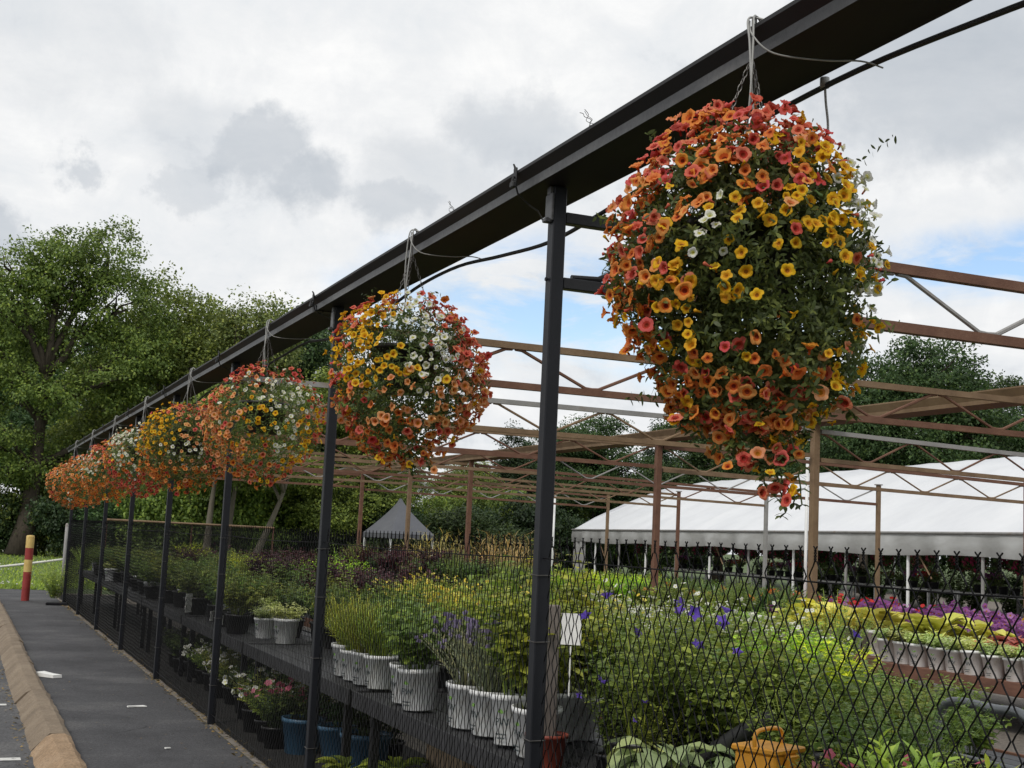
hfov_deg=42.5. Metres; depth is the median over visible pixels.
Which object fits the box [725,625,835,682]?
lime shrub
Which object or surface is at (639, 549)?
hanging basket
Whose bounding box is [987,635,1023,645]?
coral bells
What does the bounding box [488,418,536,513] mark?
evergreen tree
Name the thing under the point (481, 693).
lavender
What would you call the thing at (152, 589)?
leafy perennial
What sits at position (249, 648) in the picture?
nursery bench
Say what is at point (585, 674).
leafy perennial
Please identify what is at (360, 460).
roof truss
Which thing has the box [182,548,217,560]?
burgundy shrub
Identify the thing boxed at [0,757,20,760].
road marking
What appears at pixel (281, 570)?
leafy perennial
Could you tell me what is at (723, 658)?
leafy perennial
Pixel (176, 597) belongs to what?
leafy perennial
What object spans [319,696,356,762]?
leafy perennial
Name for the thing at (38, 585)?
grass
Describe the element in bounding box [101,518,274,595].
back fence
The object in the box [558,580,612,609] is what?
fine leaved perennial
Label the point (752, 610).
fine leaved perennial
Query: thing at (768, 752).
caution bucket
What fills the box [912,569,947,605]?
green shrub
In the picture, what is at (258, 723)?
white azalea
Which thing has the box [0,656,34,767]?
parking lot
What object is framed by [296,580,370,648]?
leafy perennial
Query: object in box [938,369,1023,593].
dark tree
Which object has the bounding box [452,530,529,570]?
ornamental grass
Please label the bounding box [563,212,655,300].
truss stub
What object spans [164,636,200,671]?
shade perennial
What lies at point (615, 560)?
hedge bush
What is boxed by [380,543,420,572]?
burgundy shrub
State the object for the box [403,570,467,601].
coreopsis
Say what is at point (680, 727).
leafy perennial
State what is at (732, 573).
display table
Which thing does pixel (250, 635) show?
nursery bench
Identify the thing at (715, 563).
dark leaved perennial
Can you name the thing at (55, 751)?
kerb
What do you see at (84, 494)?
hanging basket
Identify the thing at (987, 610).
purple petunia
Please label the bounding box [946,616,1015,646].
yellow hosta
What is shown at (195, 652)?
shade perennial
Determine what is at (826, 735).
leafy perennial
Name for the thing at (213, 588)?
leafy perennial
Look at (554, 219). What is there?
fence post
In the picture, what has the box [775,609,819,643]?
yellow hosta
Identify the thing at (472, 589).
fine leaved perennial
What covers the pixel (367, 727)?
leafy perennial
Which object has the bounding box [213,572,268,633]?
leafy perennial
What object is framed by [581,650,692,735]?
leafy perennial
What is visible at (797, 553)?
hanging basket
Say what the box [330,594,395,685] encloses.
grassy perennial
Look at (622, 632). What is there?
leafy perennial
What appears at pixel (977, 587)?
dark leaved perennial
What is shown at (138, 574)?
dark leaved perennial
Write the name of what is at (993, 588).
purple petunia
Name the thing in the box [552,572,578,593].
lime shrub
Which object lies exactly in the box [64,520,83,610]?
chain link panel
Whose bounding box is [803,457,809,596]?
white pole
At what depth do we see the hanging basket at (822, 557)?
43.92 m
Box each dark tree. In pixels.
[0,324,164,489]
[269,300,390,468]
[490,429,588,519]
[524,412,664,559]
[622,410,790,583]
[756,396,858,586]
[777,350,948,592]
[823,335,1023,596]
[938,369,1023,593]
[975,406,1023,459]
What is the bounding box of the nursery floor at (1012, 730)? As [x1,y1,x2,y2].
[55,594,1023,767]
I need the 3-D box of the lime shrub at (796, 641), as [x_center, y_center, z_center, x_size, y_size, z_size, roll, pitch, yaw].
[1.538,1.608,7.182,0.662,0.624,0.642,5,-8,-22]
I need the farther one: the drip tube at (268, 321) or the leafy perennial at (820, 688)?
the drip tube at (268, 321)
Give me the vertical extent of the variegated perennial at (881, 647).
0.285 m
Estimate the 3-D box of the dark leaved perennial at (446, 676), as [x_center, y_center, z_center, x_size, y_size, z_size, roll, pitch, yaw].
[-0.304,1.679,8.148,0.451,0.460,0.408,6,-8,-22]
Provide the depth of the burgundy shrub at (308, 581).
15.05 m
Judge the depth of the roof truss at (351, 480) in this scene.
24.74 m
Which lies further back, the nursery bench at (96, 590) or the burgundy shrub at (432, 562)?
the nursery bench at (96, 590)
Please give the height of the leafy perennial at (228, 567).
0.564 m
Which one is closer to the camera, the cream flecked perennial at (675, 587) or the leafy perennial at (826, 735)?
the leafy perennial at (826, 735)
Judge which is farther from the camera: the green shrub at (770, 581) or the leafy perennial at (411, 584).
the green shrub at (770, 581)
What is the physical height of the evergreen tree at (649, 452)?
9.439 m
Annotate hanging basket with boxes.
[45,446,93,509]
[58,434,117,508]
[78,415,148,505]
[99,396,178,499]
[134,369,240,502]
[200,319,326,489]
[323,229,492,475]
[592,16,899,519]
[634,543,649,553]
[650,545,666,552]
[669,546,684,553]
[691,546,707,555]
[711,546,719,556]
[713,546,731,554]
[738,549,758,561]
[759,550,774,558]
[767,532,787,558]
[781,550,796,561]
[796,550,807,561]
[818,550,829,562]
[832,552,856,567]
[872,555,896,565]
[910,555,934,567]
[948,555,965,571]
[961,556,990,572]
[997,559,1020,571]
[1006,559,1022,575]
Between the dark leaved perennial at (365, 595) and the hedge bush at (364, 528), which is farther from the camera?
the hedge bush at (364, 528)
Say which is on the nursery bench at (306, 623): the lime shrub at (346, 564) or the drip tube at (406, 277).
the lime shrub at (346, 564)
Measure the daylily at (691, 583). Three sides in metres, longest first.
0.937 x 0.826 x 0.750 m
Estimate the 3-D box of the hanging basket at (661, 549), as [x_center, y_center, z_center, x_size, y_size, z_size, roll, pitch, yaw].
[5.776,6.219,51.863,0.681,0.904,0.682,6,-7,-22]
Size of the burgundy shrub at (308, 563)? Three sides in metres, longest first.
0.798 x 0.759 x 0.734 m
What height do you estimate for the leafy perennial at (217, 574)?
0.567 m
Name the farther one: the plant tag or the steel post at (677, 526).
the steel post at (677, 526)
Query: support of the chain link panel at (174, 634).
attached to the fence post at (223, 538)
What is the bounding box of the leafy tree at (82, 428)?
[41,260,239,492]
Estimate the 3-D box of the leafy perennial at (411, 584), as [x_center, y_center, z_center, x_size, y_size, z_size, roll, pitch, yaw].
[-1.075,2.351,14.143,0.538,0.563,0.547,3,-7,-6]
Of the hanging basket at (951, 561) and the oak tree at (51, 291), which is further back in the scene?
the oak tree at (51, 291)
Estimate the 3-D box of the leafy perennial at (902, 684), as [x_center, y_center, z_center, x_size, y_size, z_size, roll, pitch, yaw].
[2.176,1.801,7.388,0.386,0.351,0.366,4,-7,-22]
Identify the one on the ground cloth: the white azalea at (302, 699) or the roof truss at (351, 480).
the white azalea at (302, 699)
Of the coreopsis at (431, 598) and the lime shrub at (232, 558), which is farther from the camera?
the lime shrub at (232, 558)
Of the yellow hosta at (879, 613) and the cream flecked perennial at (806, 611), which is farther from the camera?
the yellow hosta at (879, 613)
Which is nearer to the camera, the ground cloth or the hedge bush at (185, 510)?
the ground cloth
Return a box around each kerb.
[0,601,70,750]
[30,733,86,767]
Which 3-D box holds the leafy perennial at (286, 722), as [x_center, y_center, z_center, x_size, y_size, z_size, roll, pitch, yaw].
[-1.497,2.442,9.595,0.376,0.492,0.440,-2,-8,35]
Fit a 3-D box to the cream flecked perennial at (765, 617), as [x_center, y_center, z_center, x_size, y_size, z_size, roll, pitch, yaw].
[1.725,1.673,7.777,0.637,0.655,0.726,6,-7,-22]
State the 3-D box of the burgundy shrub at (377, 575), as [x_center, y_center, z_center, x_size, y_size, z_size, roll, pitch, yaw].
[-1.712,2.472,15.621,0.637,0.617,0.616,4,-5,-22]
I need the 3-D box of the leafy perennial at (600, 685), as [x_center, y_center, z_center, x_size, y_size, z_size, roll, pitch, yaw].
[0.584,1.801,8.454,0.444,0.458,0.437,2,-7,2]
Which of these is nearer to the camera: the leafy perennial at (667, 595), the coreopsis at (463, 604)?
the coreopsis at (463, 604)
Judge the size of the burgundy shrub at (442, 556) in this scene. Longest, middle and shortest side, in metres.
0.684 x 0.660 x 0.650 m
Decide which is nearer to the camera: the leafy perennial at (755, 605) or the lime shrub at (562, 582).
the leafy perennial at (755, 605)
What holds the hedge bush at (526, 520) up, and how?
on the ground at (680, 574)
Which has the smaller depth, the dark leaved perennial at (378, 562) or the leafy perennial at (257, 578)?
the leafy perennial at (257, 578)
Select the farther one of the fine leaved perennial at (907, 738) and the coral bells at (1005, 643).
the coral bells at (1005, 643)
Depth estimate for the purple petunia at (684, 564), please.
53.09 m
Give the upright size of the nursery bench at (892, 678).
0.556 m
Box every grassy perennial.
[311,592,387,675]
[324,600,372,680]
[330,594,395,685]
[342,600,416,688]
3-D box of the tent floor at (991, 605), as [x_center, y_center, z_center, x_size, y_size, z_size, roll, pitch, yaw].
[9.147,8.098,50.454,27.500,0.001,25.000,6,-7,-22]
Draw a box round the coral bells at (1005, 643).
[987,640,1017,675]
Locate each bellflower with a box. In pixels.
[576,666,654,767]
[579,581,709,767]
[600,581,724,727]
[624,588,735,740]
[626,691,693,744]
[714,598,862,740]
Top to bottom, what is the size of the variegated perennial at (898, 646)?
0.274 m
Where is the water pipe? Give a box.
[689,709,776,767]
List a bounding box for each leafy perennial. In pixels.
[105,550,133,581]
[122,555,156,590]
[133,560,170,598]
[144,552,192,599]
[155,562,179,603]
[167,559,197,606]
[170,563,214,612]
[194,570,242,620]
[195,567,241,583]
[203,561,246,576]
[209,573,274,624]
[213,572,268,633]
[234,569,284,611]
[237,558,256,578]
[248,574,288,622]
[256,578,295,604]
[266,558,311,598]
[268,581,314,618]
[274,686,334,754]
[283,563,315,610]
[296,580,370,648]
[300,582,347,636]
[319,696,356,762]
[326,701,392,767]
[327,570,376,590]
[328,578,392,615]
[356,588,425,654]
[374,596,474,710]
[374,597,452,703]
[392,578,432,593]
[429,602,500,679]
[445,577,522,626]
[467,555,582,745]
[472,559,611,757]
[488,540,623,741]
[492,643,517,693]
[557,569,637,740]
[571,613,681,748]
[571,625,617,694]
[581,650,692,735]
[591,628,633,696]
[603,621,653,666]
[624,653,738,751]
[625,579,668,610]
[628,627,768,741]
[650,581,695,612]
[654,649,799,760]
[671,631,731,666]
[674,603,770,654]
[682,587,720,617]
[691,588,737,618]
[705,629,789,660]
[712,642,786,725]
[725,592,759,619]
[729,640,847,741]
[729,640,876,767]
[776,595,803,612]
[782,683,832,741]
[798,696,938,767]
[830,674,918,754]
[835,662,895,727]
[836,677,871,733]
[855,669,928,714]
[857,678,954,761]
[874,672,938,702]
[918,673,993,748]
[926,693,1023,767]
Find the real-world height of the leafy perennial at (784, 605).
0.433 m
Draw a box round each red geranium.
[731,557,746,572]
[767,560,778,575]
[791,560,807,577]
[838,593,862,604]
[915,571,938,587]
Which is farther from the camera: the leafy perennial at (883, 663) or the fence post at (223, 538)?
the fence post at (223, 538)
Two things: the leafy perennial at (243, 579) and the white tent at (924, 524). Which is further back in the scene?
the white tent at (924, 524)
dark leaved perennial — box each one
[116,550,142,581]
[130,559,155,593]
[169,566,211,614]
[177,561,216,595]
[203,585,240,626]
[273,583,309,637]
[280,573,312,609]
[334,589,392,612]
[346,589,401,637]
[371,554,397,575]
[376,590,441,661]
[395,559,419,579]
[425,558,448,586]
[432,613,457,688]
[441,639,468,692]
[448,560,479,585]
[458,558,491,592]
[675,667,785,743]
[682,642,757,668]
[713,557,721,570]
[736,559,745,572]
[774,559,785,575]
[820,563,833,579]
[927,569,942,588]
[969,572,987,592]
[990,571,1013,594]
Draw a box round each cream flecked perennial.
[583,585,657,626]
[587,574,692,637]
[605,608,664,637]
[628,582,754,633]
[629,594,708,635]
[642,586,761,639]
[644,607,723,637]
[686,597,774,646]
[717,606,795,646]
[725,599,834,650]
[744,613,853,664]
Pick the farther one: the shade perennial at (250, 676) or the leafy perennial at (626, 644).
the shade perennial at (250, 676)
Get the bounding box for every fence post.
[62,450,77,601]
[76,442,93,614]
[94,431,113,629]
[118,416,141,649]
[153,395,180,678]
[207,363,240,724]
[304,307,343,767]
[523,186,566,767]
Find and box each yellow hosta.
[765,603,810,636]
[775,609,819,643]
[798,598,850,635]
[804,602,874,651]
[830,602,861,648]
[843,607,907,656]
[852,607,877,651]
[875,616,938,640]
[884,612,945,634]
[899,613,969,646]
[927,618,962,641]
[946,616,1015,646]
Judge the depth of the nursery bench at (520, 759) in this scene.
6.46 m
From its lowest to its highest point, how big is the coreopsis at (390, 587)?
0.580 m
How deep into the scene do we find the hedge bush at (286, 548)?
57.40 m
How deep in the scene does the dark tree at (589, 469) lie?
68.28 m
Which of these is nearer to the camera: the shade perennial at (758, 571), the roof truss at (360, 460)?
the roof truss at (360, 460)
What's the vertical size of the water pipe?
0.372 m
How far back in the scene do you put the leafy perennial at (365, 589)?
10.46 m
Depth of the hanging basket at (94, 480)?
18.14 m
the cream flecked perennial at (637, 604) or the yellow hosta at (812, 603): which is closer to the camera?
the cream flecked perennial at (637, 604)
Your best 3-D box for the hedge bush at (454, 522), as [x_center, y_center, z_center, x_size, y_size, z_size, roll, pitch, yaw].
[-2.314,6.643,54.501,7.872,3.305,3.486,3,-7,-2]
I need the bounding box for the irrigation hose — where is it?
[74,0,1023,458]
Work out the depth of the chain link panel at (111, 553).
18.29 m
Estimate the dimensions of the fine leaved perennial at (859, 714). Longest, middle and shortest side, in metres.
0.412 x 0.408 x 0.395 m
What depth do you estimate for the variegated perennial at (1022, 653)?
9.03 m
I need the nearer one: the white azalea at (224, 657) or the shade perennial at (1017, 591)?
the white azalea at (224, 657)
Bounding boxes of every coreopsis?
[357,578,431,601]
[382,577,459,611]
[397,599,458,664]
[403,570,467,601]
[404,582,469,611]
[406,585,464,614]
[413,567,467,602]
[424,578,522,609]
[430,585,480,611]
[448,589,501,614]
[459,580,500,618]
[585,593,646,619]
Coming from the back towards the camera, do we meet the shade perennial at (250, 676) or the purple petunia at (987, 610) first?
the purple petunia at (987, 610)
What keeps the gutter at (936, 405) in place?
on the steel post at (657, 494)
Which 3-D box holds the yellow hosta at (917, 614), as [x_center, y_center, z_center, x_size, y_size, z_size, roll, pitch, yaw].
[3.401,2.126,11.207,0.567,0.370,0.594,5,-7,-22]
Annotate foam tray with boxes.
[36,671,61,677]
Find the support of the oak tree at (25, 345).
on the ground at (680, 574)
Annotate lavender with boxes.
[415,610,500,729]
[438,616,515,736]
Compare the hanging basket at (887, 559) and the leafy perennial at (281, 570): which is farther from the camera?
the hanging basket at (887, 559)
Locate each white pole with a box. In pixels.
[551,498,555,569]
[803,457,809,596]
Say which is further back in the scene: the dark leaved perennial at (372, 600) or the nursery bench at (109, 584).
the nursery bench at (109, 584)
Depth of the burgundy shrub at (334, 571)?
14.95 m
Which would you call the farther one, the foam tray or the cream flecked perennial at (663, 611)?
the foam tray
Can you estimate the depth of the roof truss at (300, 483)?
27.70 m
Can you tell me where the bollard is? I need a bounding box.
[21,535,34,600]
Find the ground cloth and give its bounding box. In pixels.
[58,594,424,767]
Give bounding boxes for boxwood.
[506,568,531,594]
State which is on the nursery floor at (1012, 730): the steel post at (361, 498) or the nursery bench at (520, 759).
the steel post at (361, 498)
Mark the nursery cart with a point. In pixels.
(998, 709)
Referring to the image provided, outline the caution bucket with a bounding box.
[731,726,805,767]
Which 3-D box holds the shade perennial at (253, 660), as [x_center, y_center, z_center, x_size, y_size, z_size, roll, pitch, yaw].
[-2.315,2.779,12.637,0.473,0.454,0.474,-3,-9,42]
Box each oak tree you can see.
[0,214,185,555]
[0,266,67,487]
[425,461,504,510]
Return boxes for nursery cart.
[933,697,1023,767]
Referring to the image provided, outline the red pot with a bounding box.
[542,731,568,767]
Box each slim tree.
[165,381,268,551]
[204,418,309,556]
[219,464,308,554]
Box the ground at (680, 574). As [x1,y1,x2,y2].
[0,545,1022,767]
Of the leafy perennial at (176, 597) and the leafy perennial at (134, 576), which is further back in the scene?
the leafy perennial at (134, 576)
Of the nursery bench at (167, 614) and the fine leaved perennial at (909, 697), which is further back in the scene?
the nursery bench at (167, 614)
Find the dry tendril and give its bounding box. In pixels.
[580,109,592,125]
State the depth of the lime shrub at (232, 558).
20.09 m
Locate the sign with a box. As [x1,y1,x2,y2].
[560,613,580,695]
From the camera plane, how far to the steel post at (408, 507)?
25.13 m
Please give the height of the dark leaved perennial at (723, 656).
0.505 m
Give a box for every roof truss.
[79,456,359,487]
[94,448,407,484]
[114,440,467,480]
[141,424,537,474]
[181,405,654,467]
[240,376,810,456]
[341,324,1023,437]
[365,475,606,508]
[413,470,676,507]
[473,464,764,506]
[555,456,876,505]
[662,446,1023,503]
[693,259,1023,349]
[820,429,1023,481]
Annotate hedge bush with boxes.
[0,452,96,555]
[0,488,66,555]
[22,480,157,556]
[73,494,248,550]
[110,474,305,557]
[246,475,383,555]
[272,482,432,565]
[365,504,533,568]
[411,476,564,570]
[463,492,614,574]
[554,544,633,571]
[569,506,669,578]
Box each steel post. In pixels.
[356,474,364,549]
[404,468,412,553]
[464,460,473,559]
[604,494,609,574]
[649,445,662,607]
[674,491,681,578]
[762,497,768,590]
[807,423,819,604]
[874,484,882,601]
[1023,482,1023,617]
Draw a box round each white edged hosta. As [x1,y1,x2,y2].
[318,755,367,767]
[357,756,428,767]
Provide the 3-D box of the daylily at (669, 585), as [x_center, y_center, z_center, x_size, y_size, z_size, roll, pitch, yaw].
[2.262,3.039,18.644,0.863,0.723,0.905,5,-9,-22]
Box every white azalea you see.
[183,638,237,690]
[186,644,223,683]
[197,646,240,697]
[202,654,266,704]
[222,669,301,732]
[231,679,305,741]
[271,679,334,716]
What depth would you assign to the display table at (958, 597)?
33.86 m
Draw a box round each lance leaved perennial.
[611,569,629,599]
[728,578,759,596]
[843,727,962,767]
[971,753,1000,767]
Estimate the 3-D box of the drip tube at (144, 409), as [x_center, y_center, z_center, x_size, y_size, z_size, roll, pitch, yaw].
[-4.125,0.336,15.432,0.379,0.382,0.117,3,-7,-3]
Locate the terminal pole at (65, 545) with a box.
[59,523,68,598]
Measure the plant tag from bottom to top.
0.195 m
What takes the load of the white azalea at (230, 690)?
on the ground cloth
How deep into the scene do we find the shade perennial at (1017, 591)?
32.28 m
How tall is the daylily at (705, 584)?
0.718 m
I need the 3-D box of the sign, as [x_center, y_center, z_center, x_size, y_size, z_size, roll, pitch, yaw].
[0.240,1.114,5.418,0.084,0.334,0.014,2,-9,3]
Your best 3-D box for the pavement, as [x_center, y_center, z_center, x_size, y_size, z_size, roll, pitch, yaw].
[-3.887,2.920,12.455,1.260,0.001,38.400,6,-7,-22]
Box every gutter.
[67,0,972,452]
[316,385,1023,476]
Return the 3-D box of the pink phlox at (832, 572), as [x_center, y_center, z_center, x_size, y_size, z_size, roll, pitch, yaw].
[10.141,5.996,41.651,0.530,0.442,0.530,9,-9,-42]
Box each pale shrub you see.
[31,555,78,598]
[70,546,97,568]
[311,540,361,560]
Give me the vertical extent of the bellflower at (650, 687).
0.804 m
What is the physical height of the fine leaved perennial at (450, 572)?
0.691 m
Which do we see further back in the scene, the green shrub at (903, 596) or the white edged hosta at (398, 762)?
the green shrub at (903, 596)
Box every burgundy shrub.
[170,547,194,561]
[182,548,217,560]
[242,550,297,577]
[253,555,301,589]
[269,545,315,586]
[288,551,317,582]
[292,567,340,618]
[305,556,368,592]
[335,565,401,597]
[337,545,368,563]
[347,565,394,582]
[351,544,381,574]
[373,552,400,577]
[374,559,439,595]
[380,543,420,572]
[381,548,420,582]
[413,547,459,578]
[430,547,461,585]
[434,550,473,583]
[466,554,506,592]
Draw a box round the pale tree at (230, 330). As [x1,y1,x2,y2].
[170,284,325,490]
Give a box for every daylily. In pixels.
[623,574,667,594]
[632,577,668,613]
[647,576,696,606]
[658,571,688,586]
[659,576,704,598]
[689,577,720,593]
[740,580,783,614]
[752,582,806,616]
[770,586,805,599]
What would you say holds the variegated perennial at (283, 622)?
on the nursery bench at (250, 635)
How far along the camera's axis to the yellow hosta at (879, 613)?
10.95 m
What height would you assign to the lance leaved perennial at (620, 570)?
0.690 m
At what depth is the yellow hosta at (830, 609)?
11.21 m
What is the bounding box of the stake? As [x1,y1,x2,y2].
[544,605,560,735]
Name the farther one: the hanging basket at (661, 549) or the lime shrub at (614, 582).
the hanging basket at (661, 549)
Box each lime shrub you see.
[217,552,252,566]
[310,551,372,575]
[550,566,572,586]
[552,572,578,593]
[572,574,608,586]
[580,569,613,596]
[581,574,617,599]
[597,573,637,606]
[598,572,631,606]
[609,576,648,607]
[611,573,637,600]
[636,574,663,585]
[681,605,771,638]
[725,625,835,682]
[733,621,852,708]
[786,634,886,748]
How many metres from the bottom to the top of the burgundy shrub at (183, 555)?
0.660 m
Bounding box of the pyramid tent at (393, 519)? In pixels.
[363,499,433,555]
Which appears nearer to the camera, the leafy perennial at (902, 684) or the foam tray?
the leafy perennial at (902, 684)
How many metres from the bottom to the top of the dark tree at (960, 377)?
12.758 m
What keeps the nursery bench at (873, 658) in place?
on the nursery floor at (1012, 730)
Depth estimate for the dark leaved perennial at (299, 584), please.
15.88 m
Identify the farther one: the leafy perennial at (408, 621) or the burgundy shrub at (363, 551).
the burgundy shrub at (363, 551)
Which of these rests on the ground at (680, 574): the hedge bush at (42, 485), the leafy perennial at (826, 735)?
the hedge bush at (42, 485)
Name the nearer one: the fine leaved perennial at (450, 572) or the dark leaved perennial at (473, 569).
the dark leaved perennial at (473, 569)
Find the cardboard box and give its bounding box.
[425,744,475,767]
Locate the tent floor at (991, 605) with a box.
[727,586,1022,619]
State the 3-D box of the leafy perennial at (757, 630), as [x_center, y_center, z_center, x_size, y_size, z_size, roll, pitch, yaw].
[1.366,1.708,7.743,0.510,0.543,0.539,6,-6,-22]
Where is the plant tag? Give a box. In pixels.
[185,594,191,611]
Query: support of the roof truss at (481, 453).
attached to the fence post at (176, 398)
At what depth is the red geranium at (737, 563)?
48.52 m
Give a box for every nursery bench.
[78,570,139,614]
[94,576,165,628]
[114,585,200,647]
[142,598,250,675]
[182,616,329,717]
[243,643,445,767]
[266,605,311,627]
[351,690,608,767]
[599,713,1023,767]
[777,637,917,699]
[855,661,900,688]
[857,658,1023,722]
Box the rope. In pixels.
[0,558,62,567]
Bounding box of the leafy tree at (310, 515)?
[244,356,415,539]
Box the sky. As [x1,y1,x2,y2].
[0,0,1023,566]
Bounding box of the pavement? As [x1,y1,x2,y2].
[0,588,258,767]
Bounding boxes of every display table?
[663,567,713,582]
[703,570,756,593]
[749,574,803,588]
[817,579,873,601]
[871,584,959,608]
[953,591,1022,608]
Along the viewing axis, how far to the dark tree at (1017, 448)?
64.50 m
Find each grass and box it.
[0,549,105,589]
[396,524,479,575]
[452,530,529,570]
[475,531,556,570]
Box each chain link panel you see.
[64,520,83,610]
[78,520,102,625]
[96,521,127,644]
[120,522,164,672]
[156,524,220,716]
[211,525,318,767]
[312,529,532,767]
[539,537,1023,767]
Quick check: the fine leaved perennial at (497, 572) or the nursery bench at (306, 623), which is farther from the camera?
the fine leaved perennial at (497, 572)
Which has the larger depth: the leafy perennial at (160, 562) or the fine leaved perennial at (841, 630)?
the leafy perennial at (160, 562)
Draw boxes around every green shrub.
[86,532,151,593]
[143,537,176,560]
[750,560,786,587]
[782,558,821,591]
[801,560,832,593]
[807,562,850,595]
[847,561,886,598]
[858,561,898,598]
[887,563,924,603]
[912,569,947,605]
[932,565,973,606]
[945,569,1006,611]
[987,572,1022,614]
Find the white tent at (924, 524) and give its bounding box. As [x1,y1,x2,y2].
[571,457,1023,618]
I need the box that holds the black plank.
[45,602,67,605]
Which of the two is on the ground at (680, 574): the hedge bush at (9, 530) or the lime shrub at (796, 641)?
the hedge bush at (9, 530)
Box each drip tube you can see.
[90,429,108,452]
[142,396,167,427]
[187,367,228,404]
[263,319,314,365]
[404,228,481,301]
[745,14,883,131]
[820,76,829,135]
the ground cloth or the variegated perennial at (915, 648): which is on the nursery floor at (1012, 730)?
the ground cloth
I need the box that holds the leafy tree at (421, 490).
[393,457,437,527]
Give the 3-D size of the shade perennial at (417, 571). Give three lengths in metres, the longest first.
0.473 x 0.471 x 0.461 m
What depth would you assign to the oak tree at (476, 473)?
70.94 m
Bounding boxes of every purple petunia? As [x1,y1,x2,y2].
[679,553,691,567]
[722,558,735,571]
[777,560,795,576]
[841,565,860,581]
[844,599,901,645]
[859,597,914,616]
[903,568,923,586]
[906,607,933,615]
[920,605,961,614]
[924,600,975,613]
[929,605,987,641]
[958,610,1001,628]
[959,617,997,638]
[963,608,980,617]
[969,603,1022,620]
[977,571,1002,593]
[983,622,1023,638]
[991,612,1022,634]
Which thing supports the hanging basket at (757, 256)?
hanging from the gutter at (603, 152)
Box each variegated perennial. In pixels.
[104,563,117,580]
[248,604,275,638]
[258,597,280,628]
[264,602,310,643]
[742,611,764,619]
[868,625,903,661]
[885,629,918,664]
[903,630,942,666]
[920,632,952,669]
[940,636,971,672]
[950,635,997,675]
[974,641,1013,678]
[993,645,1023,681]
[1012,643,1023,670]
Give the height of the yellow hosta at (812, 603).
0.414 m
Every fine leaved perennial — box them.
[345,541,373,569]
[440,549,470,586]
[452,573,505,599]
[487,557,513,587]
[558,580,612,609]
[675,583,710,615]
[684,590,741,618]
[711,577,763,622]
[717,601,814,641]
[721,677,853,767]
[754,603,828,645]
[775,589,885,678]
[776,615,851,652]
[802,682,889,762]
[815,668,996,767]
[867,677,948,742]
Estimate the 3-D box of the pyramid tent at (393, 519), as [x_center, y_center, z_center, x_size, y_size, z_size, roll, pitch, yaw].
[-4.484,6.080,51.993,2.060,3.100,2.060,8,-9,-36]
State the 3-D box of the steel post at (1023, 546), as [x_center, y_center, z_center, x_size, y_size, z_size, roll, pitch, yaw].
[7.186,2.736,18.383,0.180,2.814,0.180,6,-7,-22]
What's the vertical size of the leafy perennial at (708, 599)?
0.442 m
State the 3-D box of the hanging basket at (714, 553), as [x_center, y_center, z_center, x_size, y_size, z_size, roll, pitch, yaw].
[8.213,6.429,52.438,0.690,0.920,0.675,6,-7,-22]
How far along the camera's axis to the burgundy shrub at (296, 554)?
19.06 m
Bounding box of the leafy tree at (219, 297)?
[170,296,236,351]
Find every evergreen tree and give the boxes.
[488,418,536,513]
[621,418,732,575]
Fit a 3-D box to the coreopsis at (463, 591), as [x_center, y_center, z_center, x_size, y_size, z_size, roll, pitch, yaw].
[-0.319,2.046,11.663,0.739,0.654,0.620,-1,-8,27]
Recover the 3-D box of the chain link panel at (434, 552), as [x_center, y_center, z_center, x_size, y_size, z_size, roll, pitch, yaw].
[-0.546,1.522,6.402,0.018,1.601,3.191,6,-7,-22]
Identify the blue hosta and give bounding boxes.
[601,736,721,767]
[698,744,734,767]
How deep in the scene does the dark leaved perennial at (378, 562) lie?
23.11 m
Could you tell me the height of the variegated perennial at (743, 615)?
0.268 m
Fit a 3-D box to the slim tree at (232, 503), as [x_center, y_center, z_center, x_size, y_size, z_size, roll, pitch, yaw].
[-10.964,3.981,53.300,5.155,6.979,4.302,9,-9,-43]
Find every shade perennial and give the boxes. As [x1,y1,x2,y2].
[162,627,196,666]
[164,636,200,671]
[176,631,212,677]
[222,663,264,707]
[232,666,283,706]
[248,659,271,685]
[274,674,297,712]
[367,555,379,577]
[412,561,427,580]
[689,555,699,568]
[696,556,706,569]
[752,561,762,574]
[834,564,842,580]
[853,565,870,582]
[1008,575,1022,595]
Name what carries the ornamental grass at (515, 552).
on the ground at (680, 574)
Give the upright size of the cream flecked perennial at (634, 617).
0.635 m
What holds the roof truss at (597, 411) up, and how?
attached to the fence post at (223, 538)
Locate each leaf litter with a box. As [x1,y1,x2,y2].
[1,601,268,767]
[36,635,241,767]
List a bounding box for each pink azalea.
[238,677,308,748]
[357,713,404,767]
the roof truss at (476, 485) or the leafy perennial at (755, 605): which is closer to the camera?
the leafy perennial at (755, 605)
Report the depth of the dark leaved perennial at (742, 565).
47.90 m
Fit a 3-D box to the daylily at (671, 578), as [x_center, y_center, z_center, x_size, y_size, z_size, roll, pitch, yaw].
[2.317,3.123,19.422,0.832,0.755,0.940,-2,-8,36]

